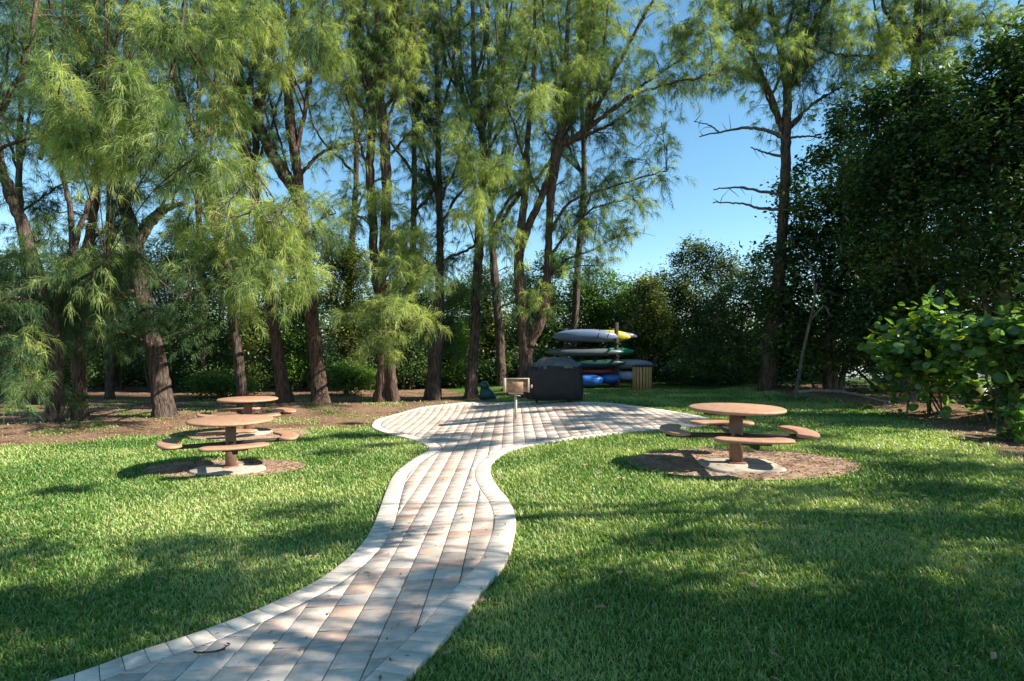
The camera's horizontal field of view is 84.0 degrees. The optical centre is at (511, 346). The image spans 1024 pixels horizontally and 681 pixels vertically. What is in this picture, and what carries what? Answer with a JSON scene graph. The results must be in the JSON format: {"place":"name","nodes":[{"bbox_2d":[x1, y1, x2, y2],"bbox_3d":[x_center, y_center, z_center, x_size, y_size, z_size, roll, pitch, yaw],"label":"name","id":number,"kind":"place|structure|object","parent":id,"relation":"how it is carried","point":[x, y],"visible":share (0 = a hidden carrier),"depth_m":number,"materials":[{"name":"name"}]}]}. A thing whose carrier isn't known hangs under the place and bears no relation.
{"place":"outdoors","nodes":[
{"label":"outdoors","id":0,"kind":"place"},
{"bbox_2d":[51,401,711,680],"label":"paved path","id":1,"kind":"structure","parent":0,"point":[447,578],"depth_m":4.39,"materials":[{"name":"grey stone"}]},
{"bbox_2d":[193,642,229,653],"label":"twig","id":2,"kind":"object","parent":1,"relation":"on","point":[218,650],"visible":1,"depth_m":3.37,"materials":[{"name":"wood"}]},
{"bbox_2d":[503,378,531,418],"bbox_3d":[0.124,1.201,13.196,0.670,0.980,0.400,0,0,-4],"label":"pedestal grill","id":3,"kind":"object","parent":1,"relation":"on","point":[515,386],"visible":1,"depth_m":13.02,"materials":[{"name":"metal"}]},
{"bbox_2d":[526,356,582,402],"bbox_3d":[1.243,0.936,16.466,1.653,1.341,0.756,0,0,0],"label":"covered grill","id":4,"kind":"object","parent":1,"relation":"on","point":[555,378],"visible":0.96,"depth_m":16.14,"materials":[{"name":"grey fabric"}]},
{"bbox_2d":[0,378,1023,680],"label":"lawn","id":5,"kind":"structure","parent":0,"point":[626,384],"depth_m":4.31,"materials":[{"name":"plant"}]},
{"bbox_2d":[142,459,303,477],"bbox_3d":[-4.557,1.919,9.043,2.492,0.017,1.460,0,0,0],"label":"dirt patch","id":6,"kind":"object","parent":5,"relation":"on","point":[201,463],"visible":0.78,"depth_m":9.05,"materials":[{"name":"brown soil"}]},
{"bbox_2d":[189,463,265,474],"bbox_3d":[-4.420,1.949,8.850,1.120,0.125,0.760,0,0,0],"label":"concrete pad","id":7,"kind":"object","parent":6,"relation":"on","point":[219,469],"visible":0.67,"depth_m":8.76,"materials":[{"name":"grey concrete"}]},
{"bbox_2d":[156,414,298,467],"bbox_3d":[-4.450,1.519,9.000,1.886,0.760,1.886,0,0,15],"label":"picnic table","id":8,"kind":"object","parent":7,"relation":"on","point":[230,446],"visible":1,"depth_m":8.89,"materials":[{"name":"brown concrete"}]},
{"bbox_2d":[0,384,499,446],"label":"mulch bed","id":9,"kind":"object","parent":5,"relation":"on","point":[132,392],"visible":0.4,"depth_m":16.17,"materials":[{"name":"brown soil"}]},
{"bbox_2d":[0,241,52,396],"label":"mangrove shrub","id":10,"kind":"object","parent":9,"relation":"on","point":[18,272],"visible":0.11,"depth_m":21.73,"materials":[{"name":"green plant"}]},
{"bbox_2d":[0,0,103,404],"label":"pine tree","id":11,"kind":"object","parent":9,"relation":"on","point":[18,175],"visible":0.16,"depth_m":18.95,"materials":[{"name":"green plant"}]},
{"bbox_2d":[6,242,104,395],"bbox_3d":[-18.320,-1.087,23.013,4.538,6.302,3.508,0,0,0],"label":"mangrove shrub","id":12,"kind":"object","parent":9,"relation":"on","point":[68,371],"visible":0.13,"depth_m":22.65,"materials":[{"name":"green plant"}]},
{"bbox_2d":[0,0,142,428],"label":"pine tree","id":13,"kind":"object","parent":9,"relation":"on","point":[21,259],"visible":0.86,"depth_m":12.23,"materials":[{"name":"green plant"}]},
{"bbox_2d":[0,0,194,421],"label":"pine tree","id":14,"kind":"object","parent":9,"relation":"on","point":[78,407],"visible":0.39,"depth_m":14.52,"materials":[{"name":"green plant"}]},
{"bbox_2d":[54,0,183,398],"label":"pine tree","id":15,"kind":"object","parent":9,"relation":"on","point":[109,392],"visible":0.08,"depth_m":20.93,"materials":[{"name":"green plant"}]},
{"bbox_2d":[86,242,157,390],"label":"mangrove shrub","id":16,"kind":"object","parent":9,"relation":"on","point":[118,374],"visible":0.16,"depth_m":25.30,"materials":[{"name":"green plant"}]},
{"bbox_2d":[0,0,248,422],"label":"pine tree","id":17,"kind":"object","parent":9,"relation":"on","point":[77,149],"visible":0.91,"depth_m":11.28,"materials":[{"name":"green plant"}]},
{"bbox_2d":[15,0,244,417],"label":"pine tree","id":18,"kind":"object","parent":9,"relation":"on","point":[150,335],"visible":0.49,"depth_m":15.38,"materials":[{"name":"green plant"}]},
{"bbox_2d":[113,245,194,390],"bbox_3d":[-15.473,-1.259,24.945,4.224,6.599,3.391,0,0,0],"label":"mangrove shrub","id":19,"kind":"object","parent":9,"relation":"on","point":[168,351],"visible":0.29,"depth_m":24.74,"materials":[{"name":"green plant"}]},
{"bbox_2d":[147,227,251,390],"bbox_3d":[-13.381,-1.651,24.576,4.900,7.393,3.204,0,0,0],"label":"mangrove shrub","id":20,"kind":"object","parent":9,"relation":"on","point":[219,361],"visible":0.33,"depth_m":24.14,"materials":[{"name":"green plant"}]},
{"bbox_2d":[118,0,307,407],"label":"pine tree","id":21,"kind":"object","parent":9,"relation":"on","point":[235,295],"visible":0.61,"depth_m":13.38,"materials":[{"name":"green plant"}]},
{"bbox_2d":[151,0,279,374],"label":"pine tree","id":22,"kind":"object","parent":9,"relation":"on","point":[205,360],"visible":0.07,"depth_m":23.91,"materials":[{"name":"green plant"}]},
{"bbox_2d":[169,362,267,399],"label":"mangrove shrub","id":23,"kind":"object","parent":9,"relation":"on","point":[215,386],"visible":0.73,"depth_m":21.21,"materials":[{"name":"green plant"}]},
{"bbox_2d":[117,0,337,403],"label":"pine tree","id":24,"kind":"object","parent":9,"relation":"on","point":[284,393],"visible":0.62,"depth_m":13.46,"materials":[{"name":"green plant"}]},
{"bbox_2d":[206,228,288,391],"bbox_3d":[-11.103,-1.697,24.494,4.001,7.458,3.202,0,0,0],"label":"mangrove shrub","id":25,"kind":"object","parent":9,"relation":"on","point":[250,342],"visible":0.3,"depth_m":24.23,"materials":[{"name":"green plant"}]},
{"bbox_2d":[186,428,309,440],"bbox_3d":[-5.796,1.909,12.489,2.612,0.021,1.822,0,0,0],"label":"dirt patch","id":26,"kind":"object","parent":9,"relation":"on","point":[268,435],"visible":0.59,"depth_m":12.12,"materials":[{"name":"brown soil"}]},
{"bbox_2d":[236,430,272,435],"bbox_3d":[-5.850,1.949,12.600,0.960,0.125,0.760,0,0,0],"label":"concrete pad","id":27,"kind":"object","parent":26,"relation":"on","point":[260,432],"visible":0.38,"depth_m":12.39,"materials":[{"name":"grey concrete"}]},
{"bbox_2d":[196,396,295,428],"bbox_3d":[-5.850,1.516,12.600,1.886,0.760,1.886,0,0,7],"label":"picnic table","id":28,"kind":"object","parent":27,"relation":"on","point":[248,402],"visible":0.84,"depth_m":12.53,"materials":[{"name":"brown"}]},
{"bbox_2d":[263,234,327,390],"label":"mangrove shrub","id":29,"kind":"object","parent":9,"relation":"on","point":[297,369],"visible":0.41,"depth_m":24.70,"materials":[{"name":"green plant"}]},
{"bbox_2d":[210,0,411,402],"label":"pine tree","id":30,"kind":"object","parent":9,"relation":"on","point":[320,51],"visible":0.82,"depth_m":17.47,"materials":[{"name":"green plant"}]},
{"bbox_2d":[278,0,408,390],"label":"pine tree","id":31,"kind":"object","parent":9,"relation":"on","point":[355,193],"visible":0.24,"depth_m":24.89,"materials":[{"name":"green plant"}]},
{"bbox_2d":[305,232,394,389],"bbox_3d":[-7.249,-1.632,24.953,3.903,7.318,3.325,0,0,-28],"label":"mangrove shrub","id":32,"kind":"object","parent":9,"relation":"on","point":[337,285],"visible":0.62,"depth_m":24.66,"materials":[{"name":"green plant"}]},
{"bbox_2d":[324,354,376,396],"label":"mangrove shrub","id":33,"kind":"object","parent":9,"relation":"on","point":[348,378],"visible":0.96,"depth_m":22.20,"materials":[{"name":"green plant"}]},
{"bbox_2d":[287,0,467,402],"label":"pine tree","id":34,"kind":"object","parent":9,"relation":"on","point":[381,60],"visible":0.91,"depth_m":18.17,"materials":[{"name":"green plant"}]},
{"bbox_2d":[361,247,459,389],"bbox_3d":[-4.771,-1.419,25.974,4.790,6.924,3.291,0,0,0],"label":"mangrove shrub","id":35,"kind":"object","parent":9,"relation":"on","point":[404,371],"visible":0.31,"depth_m":25.55,"materials":[{"name":"green plant"}]},
{"bbox_2d":[360,0,469,388],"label":"pine tree","id":36,"kind":"object","parent":9,"relation":"on","point":[415,221],"visible":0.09,"depth_m":25.91,"materials":[{"name":"green plant"}]},
{"bbox_2d":[365,0,509,400],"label":"pine tree","id":37,"kind":"object","parent":9,"relation":"on","point":[433,389],"visible":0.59,"depth_m":19.84,"materials":[{"name":"green plant"}]},
{"bbox_2d":[400,271,491,387],"bbox_3d":[-3.171,-0.827,26.961,4.452,5.784,3.134,0,0,0],"label":"mangrove shrub","id":38,"kind":"object","parent":9,"relation":"on","point":[465,343],"visible":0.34,"depth_m":26.64,"materials":[{"name":"green plant"}]},
{"bbox_2d":[408,0,563,399],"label":"pine tree","id":39,"kind":"object","parent":9,"relation":"on","point":[481,167],"visible":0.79,"depth_m":19.62,"materials":[{"name":"green plant"}]},
{"bbox_2d":[480,381,495,399],"bbox_3d":[-0.802,1.480,19.294,0.580,0.620,0.390,0,0,0],"label":"utility box","id":40,"kind":"object","parent":9,"relation":"on","point":[486,392],"visible":0.91,"depth_m":19.11,"materials":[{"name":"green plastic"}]},
{"bbox_2d":[0,383,1023,680],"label":"leaf litter","id":41,"kind":"object","parent":9,"relation":"on","point":[762,475],"visible":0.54,"depth_m":8.73,"materials":[{"name":"brown plant"}]},
{"bbox_2d":[9,294,838,388],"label":"bank undergrowth","id":42,"kind":"object","parent":5,"relation":"on","point":[490,377],"visible":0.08,"depth_m":27.36,"materials":[{"name":"green plant"}]},
{"bbox_2d":[458,260,518,378],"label":"mangrove tree","id":43,"kind":"object","parent":5,"relation":"on","point":[487,320],"visible":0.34,"depth_m":28.65,"materials":[{"name":"green plant"}]},
{"bbox_2d":[429,0,558,385],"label":"pine tree","id":44,"kind":"object","parent":5,"relation":"on","point":[501,374],"visible":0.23,"depth_m":25.86,"materials":[{"name":"green plant"}]},
{"bbox_2d":[503,243,572,354],"bbox_3d":[1.847,-1.841,30.044,5.031,7.412,3.324,0,0,0],"label":"mangrove tree","id":45,"kind":"object","parent":5,"relation":"on","point":[533,276],"visible":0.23,"depth_m":29.72,"materials":[{"name":"green plant"}]},
{"bbox_2d":[514,0,632,359],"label":"pine tree","id":46,"kind":"object","parent":5,"relation":"on","point":[576,299],"visible":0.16,"depth_m":26.93,"materials":[{"name":"green plant"}]},
{"bbox_2d":[563,322,619,387],"bbox_3d":[3.169,0.465,23.000,2.120,2.870,1.900,0,0,0],"label":"kayak rack","id":47,"kind":"object","parent":5,"relation":"on","point":[614,344],"visible":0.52,"depth_m":22.48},
{"bbox_2d":[544,348,623,356],"bbox_3d":[2.847,0.218,22.500,3.147,0.330,0.720,0,0,-1],"label":"kayak","id":48,"kind":"object","parent":47,"relation":"on","point":[583,352],"visible":0.98,"depth_m":22.22,"materials":[{"name":"grey plastic"}]},
{"bbox_2d":[553,329,617,342],"bbox_3d":[2.900,-0.437,22.500,2.565,0.540,0.720,0,0,1],"label":"kayak","id":49,"kind":"object","parent":47,"relation":"on","point":[586,335],"visible":1,"depth_m":22.22,"materials":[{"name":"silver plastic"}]},
{"bbox_2d":[583,375,603,385],"bbox_3d":[3.006,1.309,22.200,1.142,0.434,0.720,0,0,-2],"label":"kayak","id":50,"kind":"object","parent":47,"relation":"on","point":[591,380],"visible":0.79,"depth_m":21.89,"materials":[{"name":"blue plastic"}]},
{"bbox_2d":[582,368,614,373],"bbox_3d":[3.457,0.963,22.700,1.617,0.248,0.720,0,0,0],"label":"kayak","id":51,"kind":"object","parent":47,"relation":"on","point":[598,371],"visible":0.88,"depth_m":22.41,"materials":[{"name":"red plastic"}]},
{"bbox_2d":[574,359,625,367],"bbox_3d":[3.311,0.651,22.500,2.371,0.351,0.720,0,0,-2],"label":"kayak","id":52,"kind":"object","parent":47,"relation":"on","point":[595,363],"visible":0.82,"depth_m":22.20,"materials":[{"name":"green plastic"}]},
{"bbox_2d":[600,374,620,382],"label":"kayak","id":53,"kind":"object","parent":47,"relation":"on","point":[610,378],"visible":0.84,"depth_m":22.40,"materials":[{"name":"blue plastic"}]},
{"bbox_2d":[599,347,633,355],"bbox_3d":[3.939,0.194,23.350,2.156,0.351,0.720,0,0,-1],"label":"kayak","id":54,"kind":"object","parent":47,"relation":"on","point":[627,351],"visible":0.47,"depth_m":23.13,"materials":[{"name":"green plastic"}]},
{"bbox_2d":[605,330,630,341],"bbox_3d":[3.808,-0.449,23.350,2.112,0.496,0.720,0,0,2],"label":"kayak","id":55,"kind":"object","parent":47,"relation":"on","point":[622,336],"visible":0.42,"depth_m":23.12,"materials":[{"name":"yellow plastic"}]},
{"bbox_2d":[613,371,631,379],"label":"kayak","id":56,"kind":"object","parent":47,"relation":"on","point":[625,375],"visible":0.66,"depth_m":22.87,"materials":[{"name":"plastic"}]},
{"bbox_2d":[609,359,652,368],"bbox_3d":[4.761,0.701,23.300,2.069,0.392,0.720,0,0,-2],"label":"kayak","id":57,"kind":"object","parent":47,"relation":"on","point":[629,363],"visible":0.58,"depth_m":23.01,"materials":[{"name":"grey plastic"}]},
{"bbox_2d":[625,332,636,338],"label":"kayak","id":58,"kind":"object","parent":47,"relation":"on","point":[632,335],"visible":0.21,"depth_m":23.81,"materials":[{"name":"plastic"}]},
{"bbox_2d":[536,263,669,361],"bbox_3d":[4.803,-1.366,28.997,7.236,6.165,3.660,0,0,0],"label":"mangrove tree","id":59,"kind":"object","parent":5,"relation":"on","point":[592,303],"visible":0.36,"depth_m":28.57,"materials":[{"name":"green plant"}]},
{"bbox_2d":[467,0,747,398],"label":"pine tree","id":60,"kind":"object","parent":5,"relation":"on","point":[563,102],"visible":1,"depth_m":18.82,"materials":[{"name":"green plant"}]},
{"bbox_2d":[632,365,651,389],"bbox_3d":[4.781,1.112,20.907,0.730,0.910,0.730,0,0,0],"label":"trash bin","id":61,"kind":"object","parent":5,"relation":"on","point":[641,377],"visible":0.97,"depth_m":20.62,"materials":[{"name":"beige wood"}]},
{"bbox_2d":[613,267,694,368],"bbox_3d":[6.294,-1.019,25.316,3.860,5.477,3.280,0,0,0],"label":"mangrove tree","id":62,"kind":"object","parent":5,"relation":"on","point":[647,339],"visible":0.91,"depth_m":25.18,"materials":[{"name":"green plant"}]},
{"bbox_2d":[638,230,753,373],"bbox_3d":[8.870,-1.857,26.977,5.547,7.147,3.901,0,0,21],"label":"broadleaf tree","id":63,"kind":"object","parent":5,"relation":"on","point":[685,291],"visible":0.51,"depth_m":26.65,"materials":[{"name":"green plant"}]},
{"bbox_2d":[649,356,790,385],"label":"mangrove shrub","id":64,"kind":"object","parent":5,"relation":"on","point":[676,377],"visible":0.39,"depth_m":23.70,"materials":[{"name":"green plant"}]},
{"bbox_2d":[628,448,859,479],"bbox_3d":[3.164,1.591,7.865,3.101,0.030,2.047,0,0,0],"label":"dirt patch","id":65,"kind":"object","parent":5,"relation":"on","point":[691,464],"visible":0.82,"depth_m":7.73,"materials":[{"name":"brown soil"}]},
{"bbox_2d":[698,458,785,472],"bbox_3d":[3.060,1.629,7.620,1.000,0.125,0.840,0,0,0],"label":"concrete pad","id":66,"kind":"object","parent":65,"relation":"on","point":[755,465],"visible":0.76,"depth_m":7.45,"materials":[{"name":"grey concrete"}]},
{"bbox_2d":[660,403,819,463],"bbox_3d":[3.040,1.196,7.720,1.886,0.760,1.886,0,0,-38],"label":"picnic table","id":67,"kind":"object","parent":66,"relation":"on","point":[735,437],"visible":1,"depth_m":7.64,"materials":[{"name":"brown concrete"}]},
{"bbox_2d":[794,250,829,400],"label":"dead sapling","id":68,"kind":"object","parent":5,"relation":"on","point":[802,356],"visible":0.99,"depth_m":16.48,"materials":[{"name":"wood"}]},
{"bbox_2d":[740,384,1023,462],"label":"shaded mulch strip","id":69,"kind":"object","parent":5,"relation":"on","point":[965,421],"visible":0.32,"depth_m":12.40,"materials":[{"name":"brown soil"}]},
{"bbox_2d":[654,243,804,386],"bbox_3d":[8.836,-1.202,22.522,6.258,5.706,3.318,0,0,0],"label":"broadleaf tree","id":70,"kind":"object","parent":69,"relation":"on","point":[711,364],"visible":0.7,"depth_m":22.34,"materials":[{"name":"green plant"}]},
{"bbox_2d":[656,0,868,391],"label":"pine tree","id":71,"kind":"object","parent":69,"relation":"on","point":[799,34],"visible":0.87,"depth_m":19.32,"materials":[{"name":"green plant"}]},
{"bbox_2d":[729,88,908,389],"bbox_3d":[10.817,-3.599,19.399,6.816,10.525,4.336,0,0,0],"label":"broadleaf tree","id":72,"kind":"object","parent":69,"relation":"on","point":[803,238],"visible":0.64,"depth_m":19.17,"materials":[{"name":"green plant"}]},
{"bbox_2d":[793,388,895,404],"bbox_3d":[9.717,1.413,16.197,1.060,0.233,3.877,0,0,-10],"label":"fallen log","id":73,"kind":"object","parent":69,"relation":"on","point":[843,392],"visible":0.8,"depth_m":17.14,"materials":[{"name":"brown wood"}]},
{"bbox_2d":[743,219,1022,392],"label":"broadleaf tree","id":74,"kind":"object","parent":69,"relation":"on","point":[860,377],"visible":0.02,"depth_m":20.32,"materials":[{"name":"green plant"}]},
{"bbox_2d":[792,0,1023,390],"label":"pine tree","id":75,"kind":"object","parent":69,"relation":"on","point":[915,39],"visible":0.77,"depth_m":18.77,"materials":[{"name":"green plant"}]},
{"bbox_2d":[816,47,1020,398],"bbox_3d":[12.115,-3.572,17.082,6.046,10.492,3.839,0,0,0],"label":"broadleaf tree","id":76,"kind":"object","parent":69,"relation":"on","point":[892,176],"visible":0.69,"depth_m":16.64,"materials":[{"name":"green plant"}]},
{"bbox_2d":[856,285,992,418],"bbox_3d":[9.271,0.115,13.055,3.082,3.021,2.821,0,0,0],"label":"sea grape bush","id":77,"kind":"object","parent":69,"relation":"on","point":[914,343],"visible":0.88,"depth_m":12.56,"materials":[{"name":"green plant"}]},
{"bbox_2d":[891,4,1023,405],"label":"broadleaf tree","id":78,"kind":"object","parent":69,"relation":"on","point":[995,180],"visible":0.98,"depth_m":14.77,"materials":[{"name":"green plant"}]},
{"bbox_2d":[906,0,1023,317],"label":"broadleaf tree","id":79,"kind":"object","parent":69,"relation":"on","point":[1019,1],"visible":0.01,"depth_m":17.30,"materials":[{"name":"green plant"}]},
{"bbox_2d":[935,282,1023,422],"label":"sea grape bush","id":80,"kind":"object","parent":69,"relation":"on","point":[1001,340],"visible":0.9,"depth_m":11.44,"materials":[{"name":"green plant"}]},
{"bbox_2d":[960,146,1023,328],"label":"broadleaf tree","id":81,"kind":"object","parent":69,"relation":"on","point":[1012,279],"visible":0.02,"depth_m":17.18,"materials":[{"name":"green plant"}]},
{"bbox_2d":[993,393,1023,442],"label":"sea grape bush","id":82,"kind":"object","parent":69,"relation":"on","point":[1013,419],"visible":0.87,"depth_m":9.58,"materials":[{"name":"green plant"}]},
{"bbox_2d":[776,126,1012,356],"bbox_3d":[16.464,-4.296,25.864,12.219,11.977,10.515,0,0,-32],"label":"broadleaf tree","id":83,"kind":"object","parent":5,"relation":"on","point":[799,183],"visible":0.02,"depth_m":25.33,"materials":[{"name":"green plant"}]},
{"bbox_2d":[0,0,1023,342],"label":"sky","id":84,"kind":"structure","parent":0,"point":[725,159],"materials":[{"name":"blue"}]},
{"bbox_2d":[130,351,990,384],"bbox_3d":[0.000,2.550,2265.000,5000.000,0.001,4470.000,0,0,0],"label":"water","id":85,"kind":"structure","parent":0,"point":[980,375],"depth_m":50.72,"materials":[{"name":"blue liquid"}]},
{"bbox_2d":[3,282,1012,360],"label":"woods","id":86,"kind":"object","parent":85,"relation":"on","point":[507,308],"depth_m":60.80,"materials":[{"name":"green plant"}]}
]}

